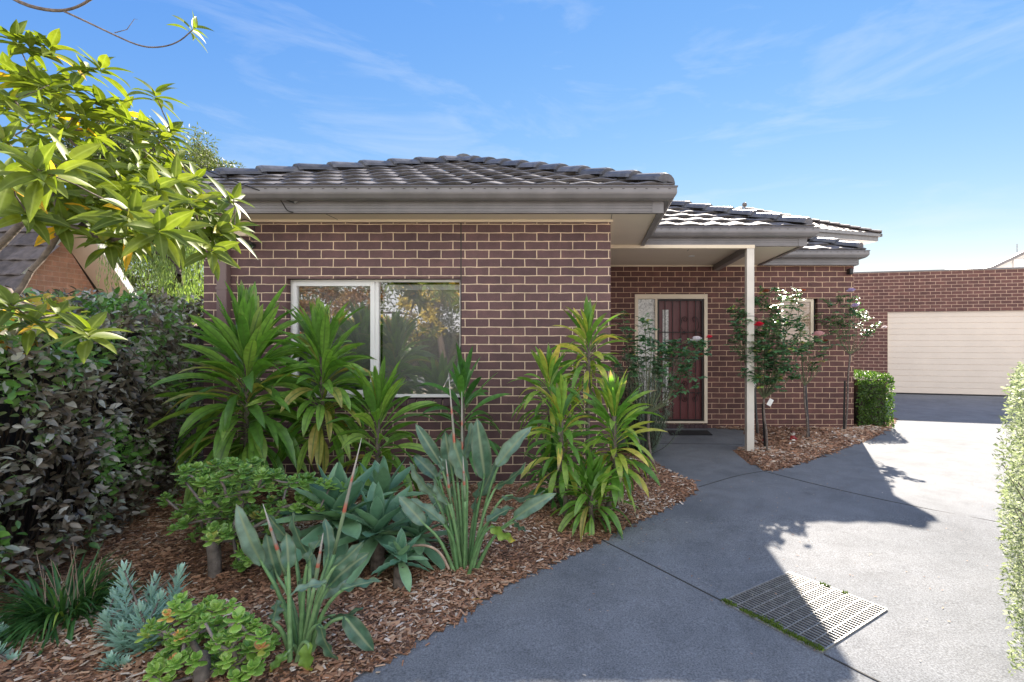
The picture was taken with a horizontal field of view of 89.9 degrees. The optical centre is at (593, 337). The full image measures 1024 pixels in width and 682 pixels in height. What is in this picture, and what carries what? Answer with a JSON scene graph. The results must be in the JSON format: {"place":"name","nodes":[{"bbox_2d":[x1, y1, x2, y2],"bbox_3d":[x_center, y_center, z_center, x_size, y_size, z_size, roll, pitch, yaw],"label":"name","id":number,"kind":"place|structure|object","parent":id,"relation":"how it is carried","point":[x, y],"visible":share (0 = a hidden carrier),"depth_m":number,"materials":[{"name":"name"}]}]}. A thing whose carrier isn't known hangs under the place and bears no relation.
{"place":"outdoors","nodes":[
{"label":"outdoors","id":0,"kind":"place"},
{"bbox_2d":[0,217,138,319],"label":"neighbour house","id":1,"kind":"structure","parent":0,"point":[61,267],"depth_m":8.48,"materials":[{"name":"brick"}]},
{"bbox_2d":[0,445,700,681],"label":"garden bed","id":2,"kind":"object","parent":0,"point":[281,675],"visible":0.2,"depth_m":3.06,"materials":[{"name":"brown wood"}]},
{"bbox_2d":[0,614,21,661],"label":"blue grey shrub","id":3,"kind":"object","parent":2,"relation":"on","point":[8,656],"visible":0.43,"depth_m":2.36,"materials":[{"name":"green plant"}]},
{"bbox_2d":[0,542,145,660],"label":"lily turf","id":4,"kind":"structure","parent":2,"relation":"on","point":[82,598],"depth_m":2.64,"materials":[{"name":"green plant"}]},
{"bbox_2d":[0,331,156,552],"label":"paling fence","id":5,"kind":"object","parent":2,"relation":"on","point":[4,418],"visible":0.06,"depth_m":3.63,"materials":[{"name":"black wood"}]},
{"bbox_2d":[78,644,114,659],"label":"fallen leaf","id":6,"kind":"object","parent":2,"relation":"on","point":[95,651],"visible":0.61,"depth_m":2.40,"materials":[{"name":"plant"}]},
{"bbox_2d":[0,285,203,596],"bbox_3d":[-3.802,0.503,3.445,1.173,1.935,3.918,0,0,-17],"label":"viburnum hedge","id":7,"kind":"object","parent":2,"relation":"on","point":[156,315],"visible":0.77,"depth_m":3.37,"materials":[{"name":"green plant"}]},
{"bbox_2d":[93,650,135,670],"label":"blue grey shrub","id":8,"kind":"object","parent":2,"relation":"on","point":[112,659],"visible":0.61,"depth_m":2.29,"materials":[{"name":"green plant"}]},
{"bbox_2d":[0,0,261,363],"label":"broadleaf tree","id":9,"kind":"object","parent":2,"relation":"on","point":[37,196],"visible":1,"depth_m":2.67,"materials":[{"name":"green plant"}]},
{"bbox_2d":[92,560,191,656],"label":"blue grey shrub","id":10,"kind":"object","parent":2,"relation":"on","point":[119,626],"visible":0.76,"depth_m":2.44,"materials":[{"name":"green plant"}]},
{"bbox_2d":[134,590,280,681],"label":"jade plant","id":11,"kind":"object","parent":2,"relation":"on","point":[255,647],"visible":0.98,"depth_m":2.19,"materials":[{"name":"green plant"}]},
{"bbox_2d":[145,280,325,507],"bbox_3d":[-2.811,0.482,4.085,1.271,1.918,1.227,0,0,32],"label":"cordyline plant","id":12,"kind":"object","parent":2,"relation":"on","point":[239,345],"visible":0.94,"depth_m":4.00,"materials":[{"name":"green plant"}]},
{"bbox_2d":[156,456,347,577],"bbox_3d":[-2.208,1.106,3.275,1.198,0.861,1.023,0,0,-25],"label":"jade plant","id":13,"kind":"object","parent":2,"relation":"on","point":[215,530],"visible":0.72,"depth_m":3.06,"materials":[{"name":"green plant"}]},
{"bbox_2d":[235,438,381,671],"bbox_3d":[-1.348,1.012,2.473,0.730,1.046,0.434,0,0,0],"label":"bird of paradise","id":14,"kind":"object","parent":2,"relation":"on","point":[306,631],"visible":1,"depth_m":2.39,"materials":[{"name":"green plant"}]},
{"bbox_2d":[245,297,387,480],"bbox_3d":[-2.321,0.544,4.369,1.059,1.792,1.081,0,0,0],"label":"cordyline plant","id":15,"kind":"object","parent":2,"relation":"on","point":[320,330],"visible":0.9,"depth_m":4.24,"materials":[{"name":"green plant"}]},
{"bbox_2d":[255,461,396,575],"bbox_3d":[-1.647,1.148,3.264,0.868,0.724,0.859,0,0,-13],"label":"agave plant","id":16,"kind":"object","parent":2,"relation":"on","point":[352,528],"visible":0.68,"depth_m":3.16,"materials":[{"name":"green plant"}]},
{"bbox_2d":[315,356,436,501],"bbox_3d":[-1.768,0.803,4.248,0.999,1.315,0.935,0,0,0],"label":"cordyline plant","id":17,"kind":"object","parent":2,"relation":"on","point":[378,393],"visible":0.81,"depth_m":4.26,"materials":[{"name":"green plant"}]},
{"bbox_2d":[322,481,433,583],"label":"agave plant","id":18,"kind":"object","parent":2,"relation":"on","point":[375,517],"visible":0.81,"depth_m":3.16,"materials":[{"name":"green plant"}]},
{"bbox_2d":[359,455,424,542],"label":"agave plant","id":19,"kind":"object","parent":2,"relation":"on","point":[381,475],"visible":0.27,"depth_m":3.73,"materials":[{"name":"green plant"}]},
{"bbox_2d":[371,528,429,591],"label":"agave plant","id":20,"kind":"object","parent":2,"relation":"on","point":[402,576],"visible":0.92,"depth_m":2.97,"materials":[{"name":"green plant"}]},
{"bbox_2d":[377,502,449,575],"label":"agave plant","id":21,"kind":"object","parent":2,"relation":"on","point":[413,530],"visible":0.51,"depth_m":3.25,"materials":[{"name":"green plant"}]},
{"bbox_2d":[411,343,508,481],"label":"cordyline plant","id":22,"kind":"object","parent":2,"relation":"on","point":[462,375],"visible":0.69,"depth_m":4.60,"materials":[{"name":"green plant"}]},
{"bbox_2d":[391,373,555,574],"bbox_3d":[-0.728,0.854,3.253,1.007,1.265,0.449,0,0,0],"label":"bird of paradise","id":23,"kind":"object","parent":2,"relation":"on","point":[450,457],"visible":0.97,"depth_m":3.23,"materials":[{"name":"green plant"}]},
{"bbox_2d":[510,342,584,502],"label":"cordyline plant","id":24,"kind":"object","parent":2,"relation":"on","point":[550,365],"visible":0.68,"depth_m":4.30,"materials":[{"name":"green plant"}]},
{"bbox_2d":[516,433,585,510],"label":"cordyline plant","id":25,"kind":"object","parent":2,"relation":"on","point":[549,470],"visible":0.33,"depth_m":4.24,"materials":[{"name":"green plant"}]},
{"bbox_2d":[519,373,599,517],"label":"cordyline plant","id":26,"kind":"object","parent":2,"relation":"on","point":[560,401],"visible":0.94,"depth_m":3.95,"materials":[{"name":"green plant"}]},
{"bbox_2d":[549,294,628,455],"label":"cordyline plant","id":27,"kind":"object","parent":2,"relation":"on","point":[585,329],"visible":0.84,"depth_m":4.57,"materials":[{"name":"green plant"}]},
{"bbox_2d":[541,450,637,539],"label":"cordyline plant","id":28,"kind":"object","parent":2,"relation":"on","point":[580,500],"visible":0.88,"depth_m":3.82,"materials":[{"name":"green plant"}]},
{"bbox_2d":[567,370,666,519],"bbox_3d":[0.192,0.845,4.003,0.818,1.204,0.759,0,0,0],"label":"cordyline plant","id":29,"kind":"object","parent":2,"relation":"on","point":[613,390],"visible":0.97,"depth_m":3.95,"materials":[{"name":"green plant"}]},
{"bbox_2d":[644,410,646,476],"bbox_3d":[0.534,1.102,5.152,0.026,0.736,0.063,0,0,14],"label":"garden stake","id":30,"kind":"object","parent":2,"relation":"in","point":[645,433],"visible":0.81,"depth_m":5.14,"materials":[{"name":"black wood"}]},
{"bbox_2d":[612,352,683,454],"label":"rosemary bush","id":31,"kind":"object","parent":2,"relation":"on","point":[654,438],"visible":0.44,"depth_m":6.19,"materials":[{"name":"green plant"}]},
{"bbox_2d":[612,310,711,478],"bbox_3d":[0.713,0.596,5.240,1.042,1.771,0.599,0,0,0],"label":"rose bush","id":32,"kind":"object","parent":2,"relation":"on","point":[682,369],"visible":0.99,"depth_m":5.17,"materials":[{"name":"green plant"}]},
{"bbox_2d":[0,0,1023,325],"label":"sky","id":33,"kind":"structure","parent":0,"point":[902,119],"materials":[{"name":"blue"}]},
{"bbox_2d":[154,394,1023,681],"bbox_3d":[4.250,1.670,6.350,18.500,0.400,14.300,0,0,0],"label":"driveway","id":34,"kind":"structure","parent":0,"point":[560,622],"depth_m":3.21,"materials":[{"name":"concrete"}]},
{"bbox_2d":[667,430,712,434],"bbox_3d":[1.485,1.461,7.800,0.630,0.014,0.360,0,0,0],"label":"door mat","id":35,"kind":"object","parent":34,"relation":"on","point":[692,432],"depth_m":7.78,"materials":[{"name":"rubber"}]},
{"bbox_2d":[583,442,1000,675],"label":"leaf litter","id":36,"kind":"object","parent":34,"relation":"on","point":[749,558],"visible":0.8,"depth_m":3.35,"materials":[{"name":"brown plant"}]},
{"bbox_2d":[722,571,887,652],"bbox_3d":[1.195,1.521,2.879,0.710,0.042,0.581,0,0,-34],"label":"drain grate","id":37,"kind":"object","parent":34,"relation":"in","point":[803,612],"visible":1,"depth_m":2.85,"materials":[{"name":"metal"}]},
{"bbox_2d":[721,581,849,650],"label":"moss","id":38,"kind":"object","parent":37,"relation":"on","point":[770,621],"visible":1,"depth_m":2.70,"materials":[{"name":"green plant"}]},
{"bbox_2d":[602,443,1008,681],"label":"driveway joint","id":39,"kind":"object","parent":34,"relation":"on","point":[720,599],"visible":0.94,"depth_m":3.51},
{"bbox_2d":[989,362,1023,675],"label":"silver hedge","id":40,"kind":"object","parent":34,"relation":"on","point":[1016,395],"visible":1,"depth_m":2.24,"materials":[{"name":"green plant"}]},
{"bbox_2d":[717,417,897,471],"bbox_3d":[3.275,1.428,8.011,5.307,0.081,2.062,0,0,-42],"label":"garden bed","id":41,"kind":"object","parent":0,"point":[747,458],"visible":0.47,"depth_m":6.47,"materials":[{"name":"brown wood"}]},
{"bbox_2d":[724,315,783,432],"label":"rose bush","id":42,"kind":"object","parent":41,"relation":"on","point":[730,340],"visible":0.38,"depth_m":7.78,"materials":[{"name":"green plant"}]},
{"bbox_2d":[754,386,757,432],"bbox_3d":[2.468,1.090,7.676,0.026,0.762,0.115,0,0,-8],"label":"garden stake","id":43,"kind":"object","parent":41,"relation":"in","point":[755,402],"visible":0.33,"depth_m":7.67,"materials":[{"name":"black wood"}]},
{"bbox_2d":[761,403,765,446],"bbox_3d":[2.211,1.157,6.558,0.026,0.630,0.162,0,0,31],"label":"garden stake","id":44,"kind":"object","parent":41,"relation":"in","point":[764,439],"visible":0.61,"depth_m":6.56,"materials":[{"name":"wood"}]},
{"bbox_2d":[726,286,827,449],"bbox_3d":[2.372,0.395,6.524,1.346,2.175,0.762,0,0,0],"label":"rose bush","id":45,"kind":"object","parent":41,"relation":"on","point":[767,356],"visible":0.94,"depth_m":6.45,"materials":[{"name":"green plant"}]},
{"bbox_2d":[789,430,796,441],"bbox_3d":[2.719,1.350,6.900,0.102,0.176,0.097,0,0,0],"label":"garden ornament","id":46,"kind":"object","parent":41,"relation":"on","point":[792,436],"visible":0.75,"depth_m":6.87,"materials":[{"name":"white ceramic"}]},
{"bbox_2d":[805,385,809,436],"bbox_3d":[3.039,1.067,7.191,0.026,0.808,0.090,0,0,-26],"label":"garden stake","id":47,"kind":"object","parent":41,"relation":"in","point":[806,397],"visible":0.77,"depth_m":7.19,"materials":[{"name":"wood"}]},
{"bbox_2d":[787,295,845,437],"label":"rose bush","id":48,"kind":"object","parent":41,"relation":"on","point":[816,333],"visible":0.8,"depth_m":7.20,"materials":[{"name":"green plant"}]},
{"bbox_2d":[843,381,845,428],"bbox_3d":[3.867,1.067,7.799,0.026,0.809,0.125,0,0,35],"label":"garden stake","id":49,"kind":"object","parent":41,"relation":"in","point":[844,395],"visible":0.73,"depth_m":7.80,"materials":[{"name":"black wood"}]},
{"bbox_2d":[813,288,887,428],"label":"rose bush","id":50,"kind":"object","parent":41,"relation":"on","point":[854,305],"visible":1,"depth_m":7.85,"materials":[{"name":"green plant"}]},
{"bbox_2d":[854,369,895,427],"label":"box hedge","id":51,"kind":"object","parent":41,"relation":"on","point":[871,398],"visible":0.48,"depth_m":8.23,"materials":[{"name":"green plant"}]},
{"bbox_3d":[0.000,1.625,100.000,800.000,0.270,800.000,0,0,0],"label":"ground","id":52,"kind":"structure","parent":0,"visible":0},
{"bbox_2d":[120,153,869,483],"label":"brick house","id":53,"kind":"structure","parent":52,"relation":"on","point":[498,265],"depth_m":5.08,"materials":[{"name":"brown brick"}]},
{"bbox_2d":[112,134,297,212],"bbox_3d":[-3.458,-1.450,4.431,1.540,0.580,0.068,0,0,-23],"label":"service cable","id":54,"kind":"object","parent":53,"relation":"attached to","point":[295,202],"visible":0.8,"depth_m":4.55,"materials":[{"name":"black plastic"}]},
{"bbox_2d":[229,219,254,240],"bbox_3d":[-3.458,-1.035,4.993,0.215,0.258,0.091,0,0,-26],"label":"camera cable","id":55,"kind":"object","parent":53,"relation":"attached to","point":[253,226],"visible":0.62,"depth_m":5.01,"materials":[{"name":"black plastic"}]},
{"bbox_2d":[245,239,255,248],"bbox_3d":[-3.389,-0.924,5.021,0.153,0.101,0.101,0,0,36],"label":"security camera","id":56,"kind":"object","parent":53,"relation":"attached to","point":[251,244],"visible":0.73,"depth_m":4.97,"materials":[{"name":"black plastic"}]},
{"bbox_2d":[291,280,459,398],"bbox_3d":[-2.203,0.053,5.398,2.343,1.893,0.534,0,0,0],"label":"window","id":57,"kind":"structure","parent":53,"relation":"in","point":[414,322],"depth_m":5.24,"materials":[{"name":"clear glass"}]},
{"bbox_2d":[659,301,700,418],"bbox_3d":[1.428,0.363,8.322,0.751,1.989,0.085,0,0,0],"label":"door","id":58,"kind":"structure","parent":53,"relation":"in","point":[665,307],"depth_m":8.34,"materials":[{"name":"red wood"}]},
{"bbox_2d":[657,299,702,420],"bbox_3d":[1.428,0.363,8.288,0.751,1.989,0.024,0,0,0],"label":"security door","id":59,"kind":"structure","parent":53,"relation":"in","point":[658,300],"depth_m":8.28,"materials":[{"name":"brown metal"}]},
{"bbox_2d":[781,299,814,342],"bbox_3d":[3.362,-0.283,8.329,0.597,0.722,0.079,0,0,0],"label":"small window","id":60,"kind":"structure","parent":53,"relation":"in","point":[809,307],"depth_m":8.32,"materials":[{"name":"beige paint"}]},
{"bbox_2d":[847,268,853,274],"bbox_3d":[4.173,-1.070,8.194,0.105,0.100,0.129,0,0,0],"label":"security camera","id":61,"kind":"object","parent":53,"relation":"attached to","point":[850,271],"visible":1,"depth_m":8.14,"materials":[{"name":"white plastic"}]},
{"bbox_2d":[735,202,882,271],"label":"house","id":62,"kind":"structure","parent":52,"relation":"on","point":[841,232],"depth_m":18.88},
{"bbox_2d":[854,267,1023,395],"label":"garage","id":63,"kind":"structure","parent":52,"relation":"on","point":[953,332],"depth_m":13.05,"materials":[{"name":"brick"}]},
{"bbox_2d":[888,310,1023,394],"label":"garage door","id":64,"kind":"structure","parent":63,"relation":"in","point":[936,352],"depth_m":13.00,"materials":[{"name":"paint"}]},
{"bbox_2d":[950,244,1023,268],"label":"house","id":65,"kind":"structure","parent":52,"relation":"on","point":[1016,260],"depth_m":24.00,"materials":[{"name":"paint"}]},
{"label":"side yard","id":66,"kind":"structure","parent":0,"visible":0},
{"bbox_2d":[38,105,243,296],"bbox_3d":[-10.306,-1.923,11.584,4.282,6.837,2.471,0,0,0],"label":"background tree","id":67,"kind":"object","parent":66,"relation":"on","point":[207,160],"visible":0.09,"depth_m":11.34,"materials":[{"name":"green plant"}]},
{"bbox_2d":[96,138,203,325],"bbox_3d":[-7.382,-0.938,8.752,2.620,4.873,1.986,0,0,0],"label":"weeping tree","id":68,"kind":"object","parent":66,"relation":"on","point":[169,282],"visible":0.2,"depth_m":8.24,"materials":[{"name":"green plant"}]},
{"bbox_2d":[106,240,202,326],"bbox_3d":[-12.051,-1.288,13.355,7.783,5.582,3.304,0,0,0],"label":"background tree","id":69,"kind":"object","parent":66,"relation":"on","point":[134,282],"visible":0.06,"depth_m":12.90,"materials":[{"name":"green plant"}]},
{"bbox_2d":[116,326,203,466],"bbox_3d":[-6.079,0.665,5.730,4.242,1.610,0.020,0,0,0],"label":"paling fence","id":70,"kind":"object","parent":66,"relation":"on","point":[201,341],"visible":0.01,"depth_m":5.72,"materials":[{"name":"black wood"}]}
]}

